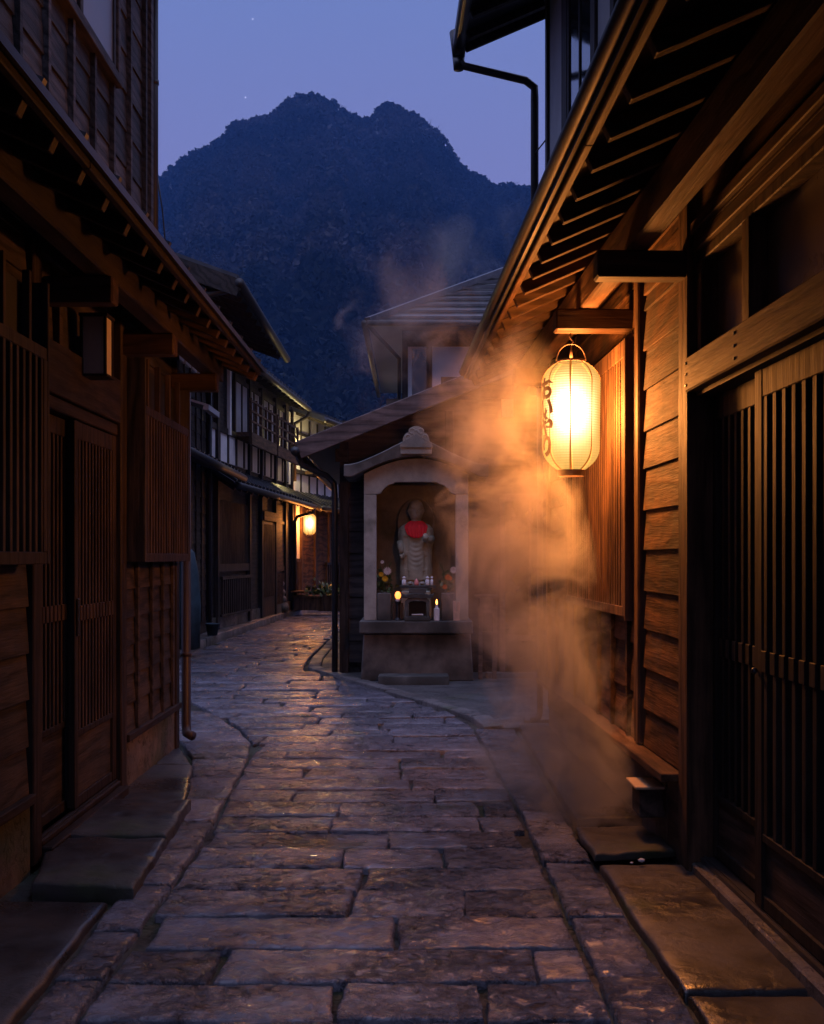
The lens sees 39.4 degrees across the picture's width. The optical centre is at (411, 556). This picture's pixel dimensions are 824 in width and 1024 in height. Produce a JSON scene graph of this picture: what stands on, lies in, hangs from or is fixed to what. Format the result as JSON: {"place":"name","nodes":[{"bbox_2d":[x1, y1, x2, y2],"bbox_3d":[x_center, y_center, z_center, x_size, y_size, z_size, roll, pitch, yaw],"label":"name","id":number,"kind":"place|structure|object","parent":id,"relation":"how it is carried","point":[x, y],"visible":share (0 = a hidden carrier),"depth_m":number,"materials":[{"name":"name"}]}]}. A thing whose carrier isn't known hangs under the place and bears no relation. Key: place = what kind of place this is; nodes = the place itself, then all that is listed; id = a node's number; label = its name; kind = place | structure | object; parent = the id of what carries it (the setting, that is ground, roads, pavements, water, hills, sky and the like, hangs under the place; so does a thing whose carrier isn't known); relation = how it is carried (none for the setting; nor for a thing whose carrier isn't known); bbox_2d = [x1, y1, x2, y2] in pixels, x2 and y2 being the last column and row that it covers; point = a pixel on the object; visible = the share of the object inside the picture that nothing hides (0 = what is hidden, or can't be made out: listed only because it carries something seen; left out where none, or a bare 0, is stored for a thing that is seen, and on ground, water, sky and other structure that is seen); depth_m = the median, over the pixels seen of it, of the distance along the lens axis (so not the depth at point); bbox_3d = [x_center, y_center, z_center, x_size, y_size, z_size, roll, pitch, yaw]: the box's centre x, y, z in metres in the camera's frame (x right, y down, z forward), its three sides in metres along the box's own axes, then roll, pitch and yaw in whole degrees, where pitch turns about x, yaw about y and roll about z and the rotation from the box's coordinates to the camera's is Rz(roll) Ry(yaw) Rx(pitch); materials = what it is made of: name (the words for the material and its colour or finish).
{"place":"outdoors","nodes":[
{"label":"outdoors","id":0,"kind":"place"},
{"bbox_2d":[179,610,318,657],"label":"raised pavement","id":1,"kind":"structure","parent":0,"point":[224,633],"depth_m":19.96,"materials":[{"name":"stone"}]},
{"bbox_2d":[179,549,200,649],"bbox_3d":[-2.900,0.550,14.900,0.340,1.300,0.331,0,0,0],"label":"covered parasol","id":2,"kind":"object","parent":1,"relation":"on","point":[195,614],"visible":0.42,"depth_m":14.80,"materials":[{"name":"blue fabric"}]},
{"bbox_2d":[205,623,219,635],"bbox_3d":[-3.050,1.107,17.600,0.224,0.185,0.224,0,0,0],"label":"bucket","id":3,"kind":"object","parent":1,"relation":"on","point":[212,629],"visible":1,"depth_m":17.53,"materials":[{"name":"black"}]},
{"bbox_2d":[282,581,288,612],"bbox_3d":[-2.850,0.822,24.900,0.390,0.876,0.371,0,0,0],"label":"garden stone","id":4,"kind":"object","parent":1,"relation":"on","point":[285,607],"visible":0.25,"depth_m":24.81,"materials":[{"name":"grey stone"}]},
{"bbox_2d":[291,577,339,610],"bbox_3d":[-1.882,0.827,25.554,1.513,0.746,0.865,0,0,11],"label":"planter","id":5,"kind":"object","parent":1,"relation":"on","point":[322,601],"visible":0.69,"depth_m":25.41,"materials":[{"name":"brown wood"}]},
{"bbox_2d":[161,104,483,375],"bbox_3d":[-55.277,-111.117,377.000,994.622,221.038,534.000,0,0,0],"label":"mountain","id":6,"kind":"structure","parent":0,"point":[389,131],"depth_m":511.46,"materials":[{"name":"plant"}]},
{"bbox_2d":[158,91,530,420],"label":"forest","id":7,"kind":"object","parent":6,"relation":"on","point":[293,247],"visible":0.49,"depth_m":370.87,"materials":[{"name":"green plant"}]},
{"bbox_2d":[0,624,699,1023],"bbox_3d":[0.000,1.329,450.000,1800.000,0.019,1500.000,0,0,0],"label":"ground","id":8,"kind":"structure","parent":0,"point":[20,892],"depth_m":4.53,"materials":[{"name":"grey stone"}]},
{"bbox_2d":[32,837,164,905],"bbox_3d":[-1.337,1.294,4.780,0.557,0.082,0.798,0,0,0],"label":"step stone","id":9,"kind":"object","parent":8,"relation":"on","point":[109,871],"visible":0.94,"depth_m":4.64,"materials":[{"name":"stone"}]},
{"bbox_2d":[70,799,189,846],"bbox_3d":[-1.363,1.286,5.564,0.526,0.088,0.768,0,0,0],"label":"step stone","id":10,"kind":"object","parent":8,"relation":"on","point":[133,818],"visible":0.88,"depth_m":5.47,"materials":[{"name":"stone"}]},
{"bbox_2d":[0,0,265,898],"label":"wooden house","id":11,"kind":"structure","parent":8,"relation":"on","point":[95,512],"depth_m":5.59,"materials":[{"name":"wood"}]},
{"bbox_2d":[0,250,48,564],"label":"lattice window","id":12,"kind":"structure","parent":11,"relation":"in","point":[24,306],"depth_m":4.49,"materials":[{"name":"brown wood"}]},
{"bbox_2d":[42,414,67,826],"bbox_3d":[-1.679,0.280,5.275,0.060,1.870,0.650,0,0,0],"label":"door","id":13,"kind":"structure","parent":11,"relation":"in","point":[54,606],"depth_m":5.37,"materials":[{"name":"brown wood"}]},
{"bbox_2d":[56,0,122,88],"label":"window","id":14,"kind":"structure","parent":11,"relation":"in","point":[98,22],"depth_m":6.73,"materials":[{"name":"grey glass"}]},
{"bbox_2d":[65,420,115,808],"bbox_3d":[-1.631,0.276,5.885,0.066,1.862,0.770,0,0,0],"label":"door","id":15,"kind":"structure","parent":11,"relation":"in","point":[90,729],"depth_m":5.78,"materials":[{"name":"brown wood"}]},
{"bbox_2d":[76,312,114,379],"bbox_3d":[-1.548,-1.022,5.610,0.165,0.305,0.144,0,0,0],"label":"box lamp","id":16,"kind":"object","parent":11,"relation":"attached to","point":[94,345],"visible":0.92,"depth_m":5.55,"materials":[{"name":"paper"}]},
{"bbox_2d":[127,357,189,561],"bbox_3d":[-1.549,-0.545,7.065,0.129,1.150,1.294,0,0,0],"label":"lattice window","id":17,"kind":"structure","parent":11,"relation":"in","point":[158,415],"depth_m":6.80,"materials":[{"name":"brown wood"}]},
{"bbox_2d":[175,252,290,634],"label":"townhouse","id":18,"kind":"structure","parent":8,"relation":"on","point":[230,294],"depth_m":17.11,"materials":[{"name":"white paint"}]},
{"bbox_2d":[206,368,316,631],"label":"townhouse","id":19,"kind":"structure","parent":8,"relation":"on","point":[255,433],"depth_m":21.46,"materials":[{"name":"wood"}]},
{"bbox_2d":[220,500,252,616],"bbox_3d":[-3.104,0.025,20.270,0.110,1.950,2.300,0,0,4],"label":"lattice window","id":20,"kind":"structure","parent":19,"relation":"in","point":[235,590],"depth_m":20.16,"materials":[{"name":"brown wood"}]},
{"bbox_2d":[233,372,260,435],"bbox_3d":[-3.049,-2.725,21.414,0.040,1.050,2.210,0,0,4],"label":"window","id":21,"kind":"structure","parent":19,"relation":"in","point":[240,388],"depth_m":20.90,"materials":[{"name":"white paper"}]},
{"bbox_2d":[264,522,274,615],"bbox_3d":[-2.901,0.240,23.284,0.050,1.880,1.260,0,0,4],"label":"door","id":22,"kind":"structure","parent":19,"relation":"in","point":[269,528],"depth_m":23.26,"materials":[{"name":"brown wood"}]},
{"bbox_2d":[264,395,284,447],"bbox_3d":[-2.860,-2.725,23.857,0.040,1.050,2.310,0,0,4],"label":"window","id":23,"kind":"structure","parent":19,"relation":"in","point":[268,403],"depth_m":23.75,"materials":[{"name":"white paper"}]},
{"bbox_2d":[277,505,284,603],"bbox_3d":[-2.812,-0.050,24.531,0.035,2.100,0.900,0,0,4],"label":"lattice window","id":24,"kind":"structure","parent":19,"relation":"in","point":[280,509],"depth_m":24.63,"materials":[{"name":"brown wood"}]},
{"bbox_2d":[291,406,341,594],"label":"townhouse","id":25,"kind":"structure","parent":8,"relation":"on","point":[314,555],"depth_m":27.33,"materials":[{"name":"white paint"}]},
{"bbox_2d":[297,559,300,594],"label":"lattice window","id":26,"kind":"structure","parent":25,"relation":"in","point":[298,560],"depth_m":26.42,"materials":[{"name":"brown wood"}]},
{"bbox_2d":[303,508,315,535],"bbox_3d":[-2.330,-0.802,26.200,0.299,0.649,0.299,0,0,0],"label":"paper lantern","id":27,"kind":"object","parent":25,"relation":"hanging from","point":[309,525],"visible":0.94,"depth_m":26.08,"materials":[{"name":"white"}]},
{"bbox_2d":[308,639,548,728],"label":"kerb","id":28,"kind":"structure","parent":8,"relation":"on","point":[480,720],"depth_m":10.88,"materials":[{"name":"stone"}]},
{"bbox_2d":[574,826,675,861],"bbox_3d":[0.957,1.285,5.185,0.387,0.038,0.617,1,-2,0],"label":"step stone","id":29,"kind":"object","parent":8,"relation":"on","point":[604,844],"visible":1,"depth_m":5.09,"materials":[{"name":"stone"}]},
{"bbox_2d":[449,0,823,1008],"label":"wooden house","id":30,"kind":"structure","parent":8,"relation":"on","point":[663,268],"depth_m":4.52,"materials":[{"name":"wood"}]},
{"bbox_2d":[541,333,600,476],"bbox_3d":[0.814,-0.779,5.900,0.301,0.734,0.299,0,0,0],"label":"paper lantern","id":31,"kind":"object","parent":30,"relation":"hanging from","point":[571,389],"visible":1,"depth_m":5.78,"materials":[{"name":"white paper"}]},
{"bbox_2d":[567,0,591,116],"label":"window","id":32,"kind":"structure","parent":30,"relation":"in","point":[579,12],"depth_m":7.52,"materials":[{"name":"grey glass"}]},
{"bbox_2d":[565,337,633,620],"bbox_3d":[1.071,-0.385,6.654,0.082,1.410,1.869,0,0,-2],"label":"lattice window","id":33,"kind":"structure","parent":30,"relation":"in","point":[599,505],"depth_m":6.18,"materials":[{"name":"brown wood"}]},
{"bbox_2d":[626,777,664,817],"bbox_3d":[1.103,1.108,5.300,0.195,0.144,0.230,0,0,0],"label":"vent box","id":34,"kind":"object","parent":30,"relation":"attached to","point":[647,797],"visible":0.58,"depth_m":5.21,"materials":[{"name":"brown wood"}]},
{"bbox_2d":[713,378,754,890],"bbox_3d":[1.270,0.285,4.366,0.060,1.880,0.730,0,0,-2],"label":"door","id":35,"kind":"structure","parent":30,"relation":"in","point":[734,409],"depth_m":4.45,"materials":[{"name":"brown wood"}]},
{"bbox_2d":[696,134,823,351],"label":"transom window","id":36,"kind":"structure","parent":30,"relation":"in","point":[775,244],"depth_m":4.05,"materials":[{"name":"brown wood"}]},
{"bbox_2d":[751,339,823,963],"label":"door","id":37,"kind":"structure","parent":30,"relation":"in","point":[788,670],"depth_m":3.77,"materials":[{"name":"brown wood"}]},
{"bbox_2d":[158,0,544,185],"label":"sky","id":38,"kind":"structure","parent":0,"point":[221,62],"materials":[{"name":"blue"}]},
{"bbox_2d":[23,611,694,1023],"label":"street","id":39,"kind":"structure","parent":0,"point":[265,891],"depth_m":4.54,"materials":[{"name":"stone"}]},
{"bbox_2d":[0,725,823,1023],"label":"pavement","id":40,"kind":"structure","parent":0,"point":[718,962],"depth_m":4.00,"materials":[{"name":"stone"}]},
{"bbox_2d":[361,267,502,398],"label":"tiled house","id":41,"kind":"structure","parent":0,"point":[423,343],"depth_m":19.98,"materials":[{"name":"grey tile"}]},
{"bbox_2d":[412,349,425,394],"bbox_3d":[0.140,-2.750,20.000,0.280,1.700,0.040,0,0,0],"label":"window","id":42,"kind":"structure","parent":41,"relation":"in","point":[418,355],"depth_m":19.98,"materials":[{"name":"grey glass"}]},
{"bbox_2d":[322,640,548,726],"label":"forecourt","id":43,"kind":"structure","parent":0,"point":[508,702],"depth_m":10.84,"materials":[{"name":"grey stone"}]},
{"bbox_2d":[378,673,448,684],"bbox_3d":[0.017,1.270,11.769,0.718,0.139,0.266,0,0,0],"label":"stone step","id":44,"kind":"object","parent":43,"relation":"on","point":[414,679],"visible":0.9,"depth_m":11.64,"materials":[{"name":"stone"}]},
{"bbox_2d":[344,426,488,680],"bbox_3d":[0.043,-0.027,12.352,1.500,2.654,0.935,0,0,0],"label":"stone shrine","id":45,"kind":"object","parent":43,"relation":"on","point":[415,463],"visible":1,"depth_m":12.03,"materials":[{"name":"stone"}]},
{"bbox_2d":[377,592,390,619],"bbox_3d":[-0.292,0.515,12.100,0.144,0.297,0.140,0,0,0],"label":"flower vase","id":46,"kind":"object","parent":45,"relation":"on","point":[383,605],"visible":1,"depth_m":12.03,"materials":[{"name":"stone"}]},
{"bbox_2d":[377,560,398,592],"bbox_3d":[-0.284,0.220,12.098,0.281,0.373,0.242,0,0,31],"label":"flower bunch","id":47,"kind":"object","parent":46,"relation":"in","point":[382,585],"visible":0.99,"depth_m":12.08,"materials":[{"name":"green plant"}]},
{"bbox_2d":[393,591,402,620],"bbox_3d":[-0.147,0.512,12.062,0.110,0.304,0.115,0,0,0],"label":"electric light","id":48,"kind":"object","parent":45,"relation":"on","point":[397,610],"visible":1,"depth_m":12.04,"materials":[{"name":"metal"}]},
{"bbox_2d":[397,498,434,618],"bbox_3d":[0.042,0.013,12.352,0.412,1.300,0.436,0,0,0],"label":"stone statue","id":49,"kind":"object","parent":45,"relation":"on","point":[416,540],"visible":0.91,"depth_m":12.26,"materials":[{"name":"stone"}]},
{"bbox_2d":[399,585,435,620],"bbox_3d":[0.057,0.481,12.030,0.380,0.365,0.200,0,0,0],"label":"altar","id":50,"kind":"object","parent":45,"relation":"on","point":[419,610],"visible":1,"depth_m":11.95,"materials":[{"name":"stone"}]},
{"bbox_2d":[402,576,405,584],"bbox_3d":[-0.084,0.251,12.030,0.044,0.095,0.043,0,0,0],"label":"offering cup","id":51,"kind":"object","parent":50,"relation":"on","point":[403,581],"visible":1,"depth_m":12.02,"materials":[{"name":"white ceramic"}]},
{"bbox_2d":[425,576,428,584],"bbox_3d":[0.160,0.251,12.030,0.044,0.095,0.043,0,0,0],"label":"offering cup","id":52,"kind":"object","parent":50,"relation":"on","point":[427,581],"visible":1,"depth_m":12.01,"materials":[{"name":"white ceramic"}]},
{"bbox_2d":[434,599,439,620],"bbox_3d":[0.256,0.551,11.980,0.060,0.225,0.059,0,0,0],"label":"candle","id":53,"kind":"object","parent":45,"relation":"on","point":[436,613],"visible":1,"depth_m":11.96,"materials":[{"name":"white wax"}]},
{"bbox_2d":[441,592,454,619],"bbox_3d":[0.379,0.515,12.100,0.144,0.297,0.140,0,0,0],"label":"flower vase","id":54,"kind":"object","parent":45,"relation":"on","point":[447,599],"visible":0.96,"depth_m":12.03,"materials":[{"name":"stone"}]},
{"bbox_2d":[439,563,455,591],"bbox_3d":[0.388,0.226,12.111,0.222,0.336,0.214,0,0,25],"label":"flower bunch","id":55,"kind":"object","parent":54,"relation":"on","point":[448,584],"visible":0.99,"depth_m":12.08,"materials":[{"name":"orange plant"}]},
{"bbox_2d":[453,601,459,620],"bbox_3d":[0.463,0.561,11.979,0.072,0.205,0.045,0,0,0],"label":"offering box","id":56,"kind":"object","parent":45,"relation":"on","point":[456,615],"visible":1,"depth_m":11.96,"materials":[{"name":"wood"}]},
{"bbox_2d":[290,369,545,672],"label":"shed","id":57,"kind":"structure","parent":43,"relation":"on","point":[492,423],"depth_m":12.89,"materials":[{"name":"wood"}]},
{"bbox_2d":[501,399,512,416],"bbox_3d":[1.065,-1.660,12.865,0.130,0.200,0.030,0,0,0],"label":"window","id":58,"kind":"structure","parent":57,"relation":"in","point":[506,404],"depth_m":12.85,"materials":[{"name":"paper"}]},
{"bbox_2d":[499,494,545,671],"bbox_3d":[1.300,0.300,12.880,0.640,2.000,0.080,0,0,0],"label":"door","id":59,"kind":"structure","parent":57,"relation":"in","point":[518,512],"depth_m":12.89,"materials":[{"name":"brown wood"}]},
{"bbox_2d":[474,595,497,678],"bbox_3d":[0.787,0.849,12.235,0.250,0.890,0.170,0,0,0],"label":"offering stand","id":60,"kind":"object","parent":43,"relation":"on","point":[487,603],"visible":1,"depth_m":12.22,"materials":[{"name":"brown wood"}]}
]}

